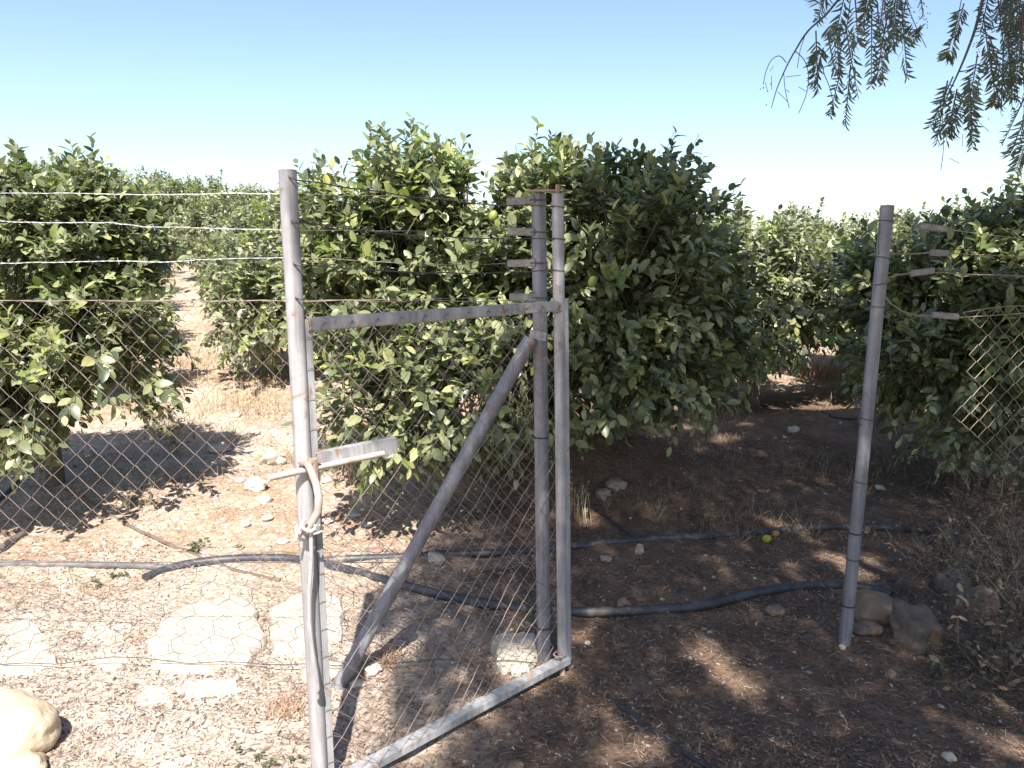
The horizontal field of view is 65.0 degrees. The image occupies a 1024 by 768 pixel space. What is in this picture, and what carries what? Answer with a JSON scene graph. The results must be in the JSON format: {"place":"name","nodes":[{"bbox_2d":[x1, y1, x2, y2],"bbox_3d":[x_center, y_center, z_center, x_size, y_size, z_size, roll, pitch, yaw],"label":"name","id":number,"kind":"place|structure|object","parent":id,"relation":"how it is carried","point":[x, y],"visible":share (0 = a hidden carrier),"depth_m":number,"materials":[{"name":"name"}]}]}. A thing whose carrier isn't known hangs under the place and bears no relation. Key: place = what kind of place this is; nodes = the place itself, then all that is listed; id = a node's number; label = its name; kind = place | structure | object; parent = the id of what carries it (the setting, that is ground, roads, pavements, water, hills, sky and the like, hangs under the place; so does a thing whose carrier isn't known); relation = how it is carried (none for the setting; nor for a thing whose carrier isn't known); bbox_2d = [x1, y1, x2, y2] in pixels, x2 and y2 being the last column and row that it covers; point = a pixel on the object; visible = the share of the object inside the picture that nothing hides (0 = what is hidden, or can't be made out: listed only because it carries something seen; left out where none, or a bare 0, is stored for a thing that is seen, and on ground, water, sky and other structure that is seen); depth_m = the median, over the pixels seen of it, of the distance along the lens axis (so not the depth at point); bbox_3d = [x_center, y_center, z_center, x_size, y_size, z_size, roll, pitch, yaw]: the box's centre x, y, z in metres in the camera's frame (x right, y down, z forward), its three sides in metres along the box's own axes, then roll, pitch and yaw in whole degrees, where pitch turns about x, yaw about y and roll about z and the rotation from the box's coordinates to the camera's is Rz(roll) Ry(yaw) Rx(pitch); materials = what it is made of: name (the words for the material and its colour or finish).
{"place":"outdoors","nodes":[
{"label":"outdoors","id":0,"kind":"place"},
{"bbox_2d":[0,262,1023,767],"bbox_3d":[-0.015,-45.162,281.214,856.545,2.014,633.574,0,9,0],"label":"ground","id":1,"kind":"structure","parent":0,"point":[48,500],"depth_m":4.39,"materials":[{"name":"soil"}]},
{"bbox_2d":[0,530,27,552],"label":"water pipe","id":2,"kind":"object","parent":1,"relation":"on","point":[5,544],"visible":0.87,"depth_m":4.96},
{"bbox_2d":[0,750,47,767],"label":"boulder","id":3,"kind":"object","parent":1,"relation":"on","point":[24,759],"visible":0.76,"depth_m":2.76,"materials":[{"name":"stone"}]},
{"bbox_2d":[0,619,57,677],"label":"stone slab","id":4,"kind":"object","parent":1,"relation":"on","point":[29,656],"depth_m":3.60,"materials":[{"name":"stone"}]},
{"bbox_2d":[0,688,61,752],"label":"boulder","id":5,"kind":"object","parent":1,"relation":"on","point":[30,721],"visible":0.78,"depth_m":2.86,"materials":[{"name":"stone"}]},
{"bbox_2d":[0,560,167,569],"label":"water pipe","id":6,"kind":"object","parent":1,"relation":"on","point":[123,565],"visible":0.75,"depth_m":4.60,"materials":[{"name":"plastic"}]},
{"bbox_2d":[13,148,162,305],"bbox_3d":[-6.408,-1.754,11.505,2.947,3.013,2.881,0,9,0],"label":"citrus tree","id":7,"kind":"object","parent":1,"relation":"on","point":[50,150],"depth_m":10.94,"materials":[{"name":"green plant"}]},
{"bbox_2d":[2,188,190,361],"bbox_3d":[-5.043,-0.876,8.765,2.609,2.598,2.627,-8,12,-39],"label":"citrus tree","id":8,"kind":"object","parent":1,"relation":"on","point":[153,288],"visible":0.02,"depth_m":9.05,"materials":[{"name":"green plant"}]},
{"bbox_2d":[0,132,201,495],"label":"citrus tree","id":9,"kind":"object","parent":1,"relation":"on","point":[108,279],"visible":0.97,"depth_m":5.01,"materials":[{"name":"green plant"}]},
{"bbox_2d":[79,627,139,672],"bbox_3d":[-1.866,1.224,3.666,0.240,0.064,0.573,-8,12,-41],"label":"stone slab","id":10,"kind":"object","parent":1,"relation":"on","point":[111,664],"depth_m":3.62,"materials":[{"name":"stone"}]},
{"bbox_2d":[88,567,130,587],"bbox_3d":[-2.260,1.084,4.492,0.158,0.054,0.209,6,11,35],"label":"weed","id":11,"kind":"object","parent":1,"relation":"on","point":[113,575],"visible":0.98,"depth_m":4.52,"materials":[{"name":"green plant"}]},
{"bbox_2d":[105,625,149,652],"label":"dry grass","id":12,"kind":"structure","parent":1,"relation":"on","point":[132,640],"depth_m":3.73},
{"bbox_2d":[113,473,159,513],"bbox_3d":[-2.557,0.738,5.523,0.262,0.264,0.257,0,9,0],"label":"weed","id":13,"kind":"object","parent":1,"relation":"on","point":[153,484],"visible":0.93,"depth_m":5.49,"materials":[{"name":"beige plant"}]},
{"bbox_2d":[106,168,166,217],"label":"citrus tree","id":14,"kind":"object","parent":1,"relation":"on","point":[126,170],"visible":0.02,"depth_m":21.92,"materials":[{"name":"green plant"}]},
{"bbox_2d":[132,538,147,548],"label":"stone","id":15,"kind":"object","parent":1,"relation":"on","point":[139,543],"visible":0.89,"depth_m":4.88,"materials":[{"name":"stone"}]},
{"bbox_2d":[135,682,172,705],"bbox_3d":[-1.454,1.282,3.288,0.165,0.061,0.203,-3,10,-16],"label":"stone slab","id":16,"kind":"object","parent":1,"relation":"on","point":[152,693],"depth_m":3.25,"materials":[{"name":"stone"}]},
{"bbox_2d":[124,167,184,241],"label":"citrus tree","id":17,"kind":"object","parent":1,"relation":"on","point":[161,189],"visible":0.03,"depth_m":26.07,"materials":[{"name":"green plant"}]},
{"bbox_2d":[141,165,187,251],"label":"citrus tree","id":18,"kind":"object","parent":1,"relation":"on","point":[156,173],"visible":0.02,"depth_m":28.07,"materials":[{"name":"green plant"}]},
{"bbox_2d":[138,405,195,453],"bbox_3d":[-2.930,0.370,6.830,0.460,0.498,0.466,-4,10,-24],"label":"weed","id":19,"kind":"object","parent":1,"relation":"on","point":[171,438],"visible":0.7,"depth_m":6.83,"materials":[{"name":"beige plant"}]},
{"bbox_2d":[79,495,280,581],"bbox_3d":[-2.212,0.960,5.067,2.214,0.118,0.115,7,11,36],"label":"drip hose","id":20,"kind":"object","parent":1,"relation":"on","point":[93,505],"visible":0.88,"depth_m":4.97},
{"bbox_2d":[150,173,213,241],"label":"citrus tree","id":21,"kind":"object","parent":1,"relation":"on","point":[182,190],"visible":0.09,"depth_m":26.71,"materials":[{"name":"green plant"}]},
{"bbox_2d":[184,537,210,553],"bbox_3d":[-1.915,0.980,4.904,0.133,0.086,0.228,-1,9,-9],"label":"weed","id":22,"kind":"object","parent":1,"relation":"on","point":[196,546],"visible":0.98,"depth_m":4.90,"materials":[{"name":"green plant"}]},
{"bbox_2d":[163,345,238,370],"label":"dry grass","id":23,"kind":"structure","parent":1,"relation":"on","point":[211,359],"depth_m":10.81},
{"bbox_2d":[168,186,236,276],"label":"citrus tree","id":24,"kind":"object","parent":1,"relation":"on","point":[193,252],"visible":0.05,"depth_m":21.11,"materials":[{"name":"green plant"}]},
{"bbox_2d":[11,310,402,515],"bbox_3d":[-4.811,-0.351,10.480,10.236,0.864,10.406,0,9,0],"label":"dry grass cover","id":25,"kind":"object","parent":1,"relation":"on","point":[191,414],"visible":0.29,"depth_m":8.15,"materials":[{"name":"plant"}]},
{"bbox_2d":[146,595,267,674],"bbox_3d":[-1.439,1.191,3.777,0.524,0.113,0.810,-4,10,-24],"label":"stone slab","id":26,"kind":"object","parent":1,"relation":"on","point":[199,628],"depth_m":3.70,"materials":[{"name":"stone"}]},
{"bbox_2d":[167,169,253,247],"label":"citrus tree","id":27,"kind":"object","parent":1,"relation":"on","point":[213,180],"visible":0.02,"depth_m":26.07,"materials":[{"name":"green plant"}]},
{"bbox_2d":[182,678,244,700],"bbox_3d":[-1.229,1.265,3.308,0.260,0.060,0.170,-3,10,-16],"label":"stone slab","id":28,"kind":"object","parent":1,"relation":"on","point":[208,685],"depth_m":3.28,"materials":[{"name":"stone"}]},
{"bbox_2d":[207,442,230,453],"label":"stone","id":29,"kind":"object","parent":1,"relation":"on","point":[221,447],"visible":0.86,"depth_m":6.95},
{"bbox_2d":[175,188,280,265],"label":"citrus tree","id":30,"kind":"object","parent":1,"relation":"on","point":[204,211],"visible":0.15,"depth_m":17.64,"materials":[{"name":"green plant"}]},
{"bbox_2d":[187,186,275,298],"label":"citrus tree","id":31,"kind":"object","parent":1,"relation":"on","point":[216,224],"visible":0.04,"depth_m":15.30,"materials":[{"name":"green plant"}]},
{"bbox_2d":[199,181,267,206],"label":"citrus tree","id":32,"kind":"object","parent":1,"relation":"on","point":[246,190],"visible":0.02,"depth_m":25.85,"materials":[{"name":"green plant"}]},
{"bbox_2d":[183,371,285,420],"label":"dry grass","id":33,"kind":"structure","parent":1,"relation":"on","point":[239,397],"depth_m":8.58,"materials":[{"name":"plant"}]},
{"bbox_2d":[188,186,298,321],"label":"citrus tree","id":34,"kind":"object","parent":1,"relation":"on","point":[241,224],"visible":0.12,"depth_m":12.30,"materials":[{"name":"green plant"}]},
{"bbox_2d":[246,500,261,508],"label":"stone","id":35,"kind":"object","parent":1,"relation":"on","point":[253,504],"visible":0.87,"depth_m":5.58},
{"bbox_2d":[244,476,268,491],"bbox_3d":[-1.893,0.748,5.957,0.184,0.112,0.210,0,9,0],"label":"stone","id":36,"kind":"object","parent":1,"relation":"on","point":[256,482],"visible":0.91,"depth_m":5.88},
{"bbox_2d":[193,172,327,382],"bbox_3d":[-2.578,-1.243,9.982,2.632,2.691,2.573,-3,10,-17],"label":"citrus tree","id":37,"kind":"object","parent":1,"relation":"on","point":[247,282],"visible":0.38,"depth_m":9.30,"materials":[{"name":"green plant"}]},
{"bbox_2d":[220,741,305,767],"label":"weed","id":38,"kind":"object","parent":1,"relation":"on","point":[271,760],"visible":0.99,"depth_m":2.83,"materials":[{"name":"green plant"}]},
{"bbox_2d":[237,393,290,422],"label":"dry grass","id":39,"kind":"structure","parent":1,"relation":"on","point":[262,409],"depth_m":8.36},
{"bbox_2d":[255,494,272,504],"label":"stone","id":40,"kind":"object","parent":1,"relation":"on","point":[267,498],"visible":0.87,"depth_m":5.63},
{"bbox_2d":[259,450,286,464],"bbox_3d":[-1.985,0.630,6.677,0.229,0.180,0.199,-4,10,-21],"label":"stone","id":41,"kind":"object","parent":1,"relation":"on","point":[278,458],"visible":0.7,"depth_m":6.62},
{"bbox_2d":[261,685,307,723],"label":"dry grass","id":42,"kind":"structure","parent":1,"relation":"on","point":[286,702],"depth_m":3.17,"materials":[{"name":"plant"}]},
{"bbox_2d":[266,591,345,657],"bbox_3d":[-0.993,1.164,3.882,0.383,0.092,0.666,-2,10,-15],"label":"stone slab","id":43,"kind":"object","parent":1,"relation":"on","point":[285,632],"depth_m":3.80,"materials":[{"name":"stone"}]},
{"bbox_2d":[298,661,339,681],"bbox_3d":[-0.840,1.264,3.479,0.216,0.058,0.184,0,9,0],"label":"stone slab","id":44,"kind":"object","parent":1,"relation":"on","point":[333,674],"depth_m":3.48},
{"bbox_2d":[349,678,365,687],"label":"stone","id":45,"kind":"object","parent":1,"relation":"on","point":[359,683],"visible":0.95,"depth_m":3.37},
{"bbox_2d":[324,439,403,483],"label":"dry grass","id":46,"kind":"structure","parent":1,"relation":"on","point":[350,471],"depth_m":5.93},
{"bbox_2d":[359,475,383,510],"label":"dry grass","id":47,"kind":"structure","parent":1,"relation":"on","point":[369,498],"depth_m":5.54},
{"bbox_2d":[364,662,382,676],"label":"stone","id":48,"kind":"object","parent":1,"relation":"on","point":[371,669],"visible":0.94,"depth_m":3.44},
{"bbox_2d":[364,639,409,669],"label":"dry grass","id":49,"kind":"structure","parent":1,"relation":"on","point":[383,653],"depth_m":3.56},
{"bbox_2d":[428,551,444,564],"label":"stone","id":50,"kind":"object","parent":1,"relation":"on","point":[436,557],"visible":0.67,"depth_m":4.66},
{"bbox_2d":[331,184,568,689],"bbox_3d":[-0.280,0.258,3.311,0.997,2.098,0.180,-1,9,-6],"label":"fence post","id":51,"kind":"object","parent":1,"relation":"on","point":[538,294],"visible":0.95,"depth_m":3.32,"materials":[{"name":"metal"}]},
{"bbox_2d":[0,190,548,665],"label":"wire fence","id":52,"kind":"object","parent":51,"relation":"attached to","point":[90,562],"visible":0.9,"depth_m":3.43,"materials":[{"name":"metal"}]},
{"bbox_2d":[267,169,570,767],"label":"gate","id":53,"kind":"structure","parent":51,"relation":"attached to","point":[311,460],"depth_m":2.63,"materials":[{"name":"metal"}]},
{"bbox_2d":[294,518,323,540],"bbox_3d":[-0.619,0.420,2.426,0.090,0.070,0.132,0,9,0],"label":"rope","id":54,"kind":"object","parent":53,"relation":"attached to","point":[298,530],"visible":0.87,"depth_m":2.37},
{"bbox_2d":[307,532,320,693],"bbox_3d":[-0.604,0.694,2.429,0.033,0.522,0.018,0,9,0],"label":"cable","id":55,"kind":"object","parent":53,"relation":"hanging from","point":[311,643],"visible":0.96,"depth_m":2.43,"materials":[{"name":"plastic"}]},
{"bbox_2d":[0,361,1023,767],"bbox_3d":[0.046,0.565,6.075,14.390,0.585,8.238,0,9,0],"label":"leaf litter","id":56,"kind":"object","parent":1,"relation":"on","point":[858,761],"visible":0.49,"depth_m":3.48,"materials":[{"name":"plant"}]},
{"bbox_2d":[491,631,537,676],"bbox_3d":[0.015,1.221,3.574,0.226,0.098,0.377,0,9,0],"label":"stone slab","id":57,"kind":"object","parent":1,"relation":"on","point":[531,657],"depth_m":3.56,"materials":[{"name":"stone"}]},
{"bbox_2d":[142,554,893,616],"bbox_3d":[-0.026,1.090,4.324,4.102,0.101,0.581,1,9,7],"label":"water pipe","id":58,"kind":"object","parent":1,"relation":"on","point":[685,607],"visible":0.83,"depth_m":4.19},
{"bbox_2d":[249,112,799,504],"bbox_3d":[0.093,-0.564,5.447,3.921,2.434,2.393,0,9,0],"label":"citrus tree","id":59,"kind":"object","parent":1,"relation":"on","point":[637,355],"visible":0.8,"depth_m":4.96,"materials":[{"name":"green plant"}]},
{"bbox_2d":[570,470,590,526],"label":"dry grass","id":60,"kind":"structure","parent":1,"relation":"on","point":[575,504],"depth_m":5.31,"materials":[{"name":"plant"}]},
{"bbox_2d":[595,488,611,500],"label":"stone","id":61,"kind":"object","parent":1,"relation":"on","point":[602,494],"visible":1,"depth_m":5.50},
{"bbox_2d":[579,495,633,536],"bbox_3d":[0.638,0.871,5.300,0.071,0.143,0.587,-6,11,-32],"label":"drip hose","id":62,"kind":"object","parent":1,"relation":"on","point":[610,519],"visible":0.83,"depth_m":5.34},
{"bbox_2d":[605,478,627,491],"bbox_3d":[0.724,0.705,5.594,0.162,0.098,0.120,0,9,0],"label":"stone","id":63,"kind":"object","parent":1,"relation":"on","point":[615,484],"visible":1,"depth_m":5.55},
{"bbox_2d":[617,597,631,605],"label":"stone","id":64,"kind":"object","parent":1,"relation":"on","point":[623,601],"visible":0.66,"depth_m":4.14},
{"bbox_2d":[324,523,942,561],"bbox_3d":[0.751,0.978,5.004,4.029,0.084,0.240,-1,9,-7],"label":"water pipe","id":65,"kind":"object","parent":1,"relation":"on","point":[584,544],"visible":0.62,"depth_m":4.99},
{"bbox_2d":[635,544,643,554],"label":"stone","id":66,"kind":"object","parent":1,"relation":"on","point":[639,549],"visible":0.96,"depth_m":4.80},
{"bbox_2d":[571,660,711,767],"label":"drip hose","id":67,"kind":"object","parent":1,"relation":"on","point":[654,732],"visible":0.95,"depth_m":3.08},
{"bbox_2d":[371,343,1022,549],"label":"brown grass cover","id":68,"kind":"object","parent":1,"relation":"on","point":[799,470],"depth_m":5.85,"materials":[{"name":"plant"}]},
{"bbox_2d":[642,209,773,326],"bbox_3d":[2.826,-1.278,11.422,2.627,2.598,2.609,-3,10,-16],"label":"citrus tree","id":69,"kind":"object","parent":1,"relation":"on","point":[759,226],"depth_m":11.12,"materials":[{"name":"green plant"}]},
{"bbox_2d":[715,208,770,243],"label":"citrus tree","id":70,"kind":"object","parent":1,"relation":"on","point":[745,220],"visible":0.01,"depth_m":17.61,"materials":[{"name":"green plant"}]},
{"bbox_2d":[661,194,867,409],"bbox_3d":[2.680,-0.819,8.966,2.574,2.546,2.557,6,11,32],"label":"citrus tree","id":71,"kind":"object","parent":1,"relation":"on","point":[794,288],"visible":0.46,"depth_m":8.30,"materials":[{"name":"green plant"}]},
{"bbox_2d":[764,603,785,616],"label":"stone","id":72,"kind":"object","parent":1,"relation":"on","point":[776,609],"visible":1,"depth_m":3.98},
{"bbox_2d":[761,197,863,269],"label":"citrus tree","id":73,"kind":"object","parent":1,"relation":"on","point":[806,215],"visible":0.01,"depth_m":14.51,"materials":[{"name":"green plant"}]},
{"bbox_2d":[795,357,846,380],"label":"dry grass","id":74,"kind":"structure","parent":1,"relation":"on","point":[823,372],"depth_m":11.18,"materials":[{"name":"plant"}]},
{"bbox_2d":[807,209,858,233],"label":"citrus tree","id":75,"kind":"object","parent":1,"relation":"on","point":[843,225],"visible":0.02,"depth_m":19.72,"materials":[{"name":"green plant"}]},
{"bbox_2d":[760,403,926,424],"bbox_3d":[3.198,0.317,8.384,0.611,0.185,2.015,-6,11,-34],"label":"drip hose","id":76,"kind":"object","parent":1,"relation":"on","point":[848,418],"visible":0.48,"depth_m":7.87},
{"bbox_2d":[822,212,900,237],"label":"citrus tree","id":77,"kind":"object","parent":1,"relation":"on","point":[831,225],"depth_m":15.43,"materials":[{"name":"green plant"}]},
{"bbox_2d":[838,205,894,646],"bbox_3d":[1.562,0.246,3.531,0.145,2.018,0.070,-2,10,-12],"label":"fence post","id":78,"kind":"object","parent":1,"relation":"on","point":[877,305],"visible":0.99,"depth_m":3.49,"materials":[{"name":"metal"}]},
{"bbox_2d":[885,214,1023,634],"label":"wire fence","id":79,"kind":"object","parent":78,"relation":"attached to","point":[931,252],"visible":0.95,"depth_m":3.46,"materials":[{"name":"metal"}]},
{"bbox_2d":[853,620,883,635],"bbox_3d":[1.676,1.153,3.786,0.153,0.066,0.134,0,9,0],"label":"boulder","id":80,"kind":"object","parent":1,"relation":"on","point":[865,627],"visible":0.91,"depth_m":3.75,"materials":[{"name":"grey stone"}]},
{"bbox_2d":[854,589,892,624],"bbox_3d":[1.783,1.100,3.949,0.230,0.185,0.226,0,9,0],"label":"boulder","id":81,"kind":"object","parent":1,"relation":"on","point":[873,606],"visible":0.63,"depth_m":3.87,"materials":[{"name":"grey stone"}]},
{"bbox_2d":[811,208,947,365],"bbox_3d":[4.826,-1.194,11.245,2.548,2.520,2.531,-7,11,-36],"label":"citrus tree","id":82,"kind":"object","parent":1,"relation":"on","point":[852,230],"visible":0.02,"depth_m":10.86,"materials":[{"name":"green plant"}]},
{"bbox_2d":[825,204,940,393],"bbox_3d":[4.594,-0.784,9.125,2.367,2.475,2.421,8,12,40],"label":"citrus tree","id":83,"kind":"object","parent":1,"relation":"on","point":[893,238],"visible":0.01,"depth_m":9.11,"materials":[{"name":"green plant"}]},
{"bbox_2d":[853,420,913,472],"bbox_3d":[3.071,0.480,6.556,0.616,0.478,0.391,-8,12,-40],"label":"dead shrub","id":84,"kind":"object","parent":1,"relation":"on","point":[889,455],"visible":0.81,"depth_m":6.53,"materials":[{"name":"plant"}]},
{"bbox_2d":[884,669,897,677],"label":"stone","id":85,"kind":"object","parent":1,"relation":"on","point":[890,673],"visible":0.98,"depth_m":3.38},
{"bbox_2d":[760,0,1023,177],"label":"pepper tree","id":86,"kind":"object","parent":1,"relation":"on","point":[1009,79],"visible":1,"depth_m":2.78,"materials":[{"name":"green plant"}]},
{"bbox_2d":[875,201,925,231],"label":"citrus tree","id":87,"kind":"object","parent":1,"relation":"on","point":[904,212],"visible":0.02,"depth_m":19.41,"materials":[{"name":"green plant"}]},
{"bbox_2d":[893,210,930,241],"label":"citrus tree","id":88,"kind":"object","parent":1,"relation":"on","point":[910,214],"visible":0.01,"depth_m":13.72,"materials":[{"name":"green plant"}]},
{"bbox_2d":[889,598,943,653],"bbox_3d":[1.854,1.133,3.688,0.175,0.256,0.241,-3,10,-16],"label":"boulder","id":89,"kind":"object","parent":1,"relation":"on","point":[908,636],"visible":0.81,"depth_m":3.62,"materials":[{"name":"grey stone"}]},
{"bbox_2d":[810,177,1023,492],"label":"citrus tree","id":90,"kind":"object","parent":1,"relation":"on","point":[933,358],"visible":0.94,"depth_m":5.75,"materials":[{"name":"green plant"}]},
{"bbox_2d":[872,504,973,580],"bbox_3d":[2.346,0.906,4.432,0.522,0.370,0.539,-7,12,-37],"label":"dead shrub","id":91,"kind":"object","parent":1,"relation":"on","point":[934,553],"visible":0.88,"depth_m":4.46,"materials":[{"name":"plant"}]},
{"bbox_2d":[896,194,993,234],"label":"citrus tree","id":92,"kind":"object","parent":1,"relation":"on","point":[951,210],"depth_m":11.91,"materials":[{"name":"green plant"}]},
{"bbox_2d":[941,751,956,761],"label":"stone","id":93,"kind":"object","parent":1,"relation":"on","point":[948,756],"visible":1,"depth_m":2.84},
{"bbox_2d":[934,567,971,598],"bbox_3d":[2.350,1.079,4.287,0.178,0.195,0.192,-5,10,-26],"label":"boulder","id":94,"kind":"object","parent":1,"relation":"on","point":[940,583],"visible":0.48,"depth_m":4.25,"materials":[{"name":"grey stone"}]},
{"bbox_2d":[924,642,992,697],"bbox_3d":[1.807,1.183,3.315,0.188,0.140,0.277,-5,11,-30],"label":"weed","id":95,"kind":"object","parent":1,"relation":"on","point":[932,667],"visible":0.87,"depth_m":3.32,"materials":[{"name":"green plant"}]},
{"bbox_2d":[896,518,1023,587],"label":"dead shrub","id":96,"kind":"object","parent":1,"relation":"on","point":[958,553],"visible":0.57,"depth_m":4.43,"materials":[{"name":"plant"}]},
{"bbox_2d":[914,579,1023,671],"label":"weed","id":97,"kind":"object","parent":1,"relation":"on","point":[986,653],"visible":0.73,"depth_m":3.47,"materials":[{"name":"brown plant"}]},
{"bbox_2d":[948,585,1000,624],"bbox_3d":[2.263,1.092,3.932,0.210,0.215,0.166,-3,10,-18],"label":"boulder","id":98,"kind":"object","parent":1,"relation":"on","point":[953,598],"visible":0.41,"depth_m":3.88,"materials":[{"name":"grey stone"}]},
{"bbox_2d":[927,507,1023,617],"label":"dead shrub","id":99,"kind":"object","parent":1,"relation":"on","point":[1000,584],"visible":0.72,"depth_m":3.98,"materials":[{"name":"plant"}]},
{"bbox_2d":[929,583,1023,694],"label":"dead shrub","id":100,"kind":"object","parent":1,"relation":"on","point":[992,626],"visible":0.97,"depth_m":3.34,"materials":[{"name":"plant"}]},
{"bbox_2d":[929,430,1023,553],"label":"dead shrub","id":101,"kind":"object","parent":1,"relation":"on","point":[985,521],"visible":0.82,"depth_m":4.81,"materials":[{"name":"plant"}]},
{"bbox_2d":[936,529,1023,624],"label":"dead shrub","id":102,"kind":"object","parent":1,"relation":"on","point":[989,576],"visible":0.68,"depth_m":3.99,"materials":[{"name":"plant"}]},
{"bbox_2d":[950,428,1023,573],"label":"dead shrub","id":103,"kind":"object","parent":1,"relation":"on","point":[1020,523],"visible":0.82,"depth_m":4.54,"materials":[{"name":"plant"}]},
{"bbox_2d":[959,166,1023,233],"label":"citrus tree","id":104,"kind":"object","parent":1,"relation":"on","point":[1017,179],"depth_m":9.66,"materials":[{"name":"green plant"}]},
{"bbox_2d":[985,580,1023,608],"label":"boulder","id":105,"kind":"object","parent":1,"relation":"on","point":[1019,599],"visible":0.17,"depth_m":4.10,"materials":[{"name":"grey stone"}]},
{"bbox_2d":[0,382,1023,767],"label":"gravel","id":106,"kind":"structure","parent":0,"point":[484,610],"depth_m":3.95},
{"bbox_2d":[0,0,1023,238],"label":"sky","id":107,"kind":"structure","parent":0,"point":[245,89],"materials":[{"name":"blue"}]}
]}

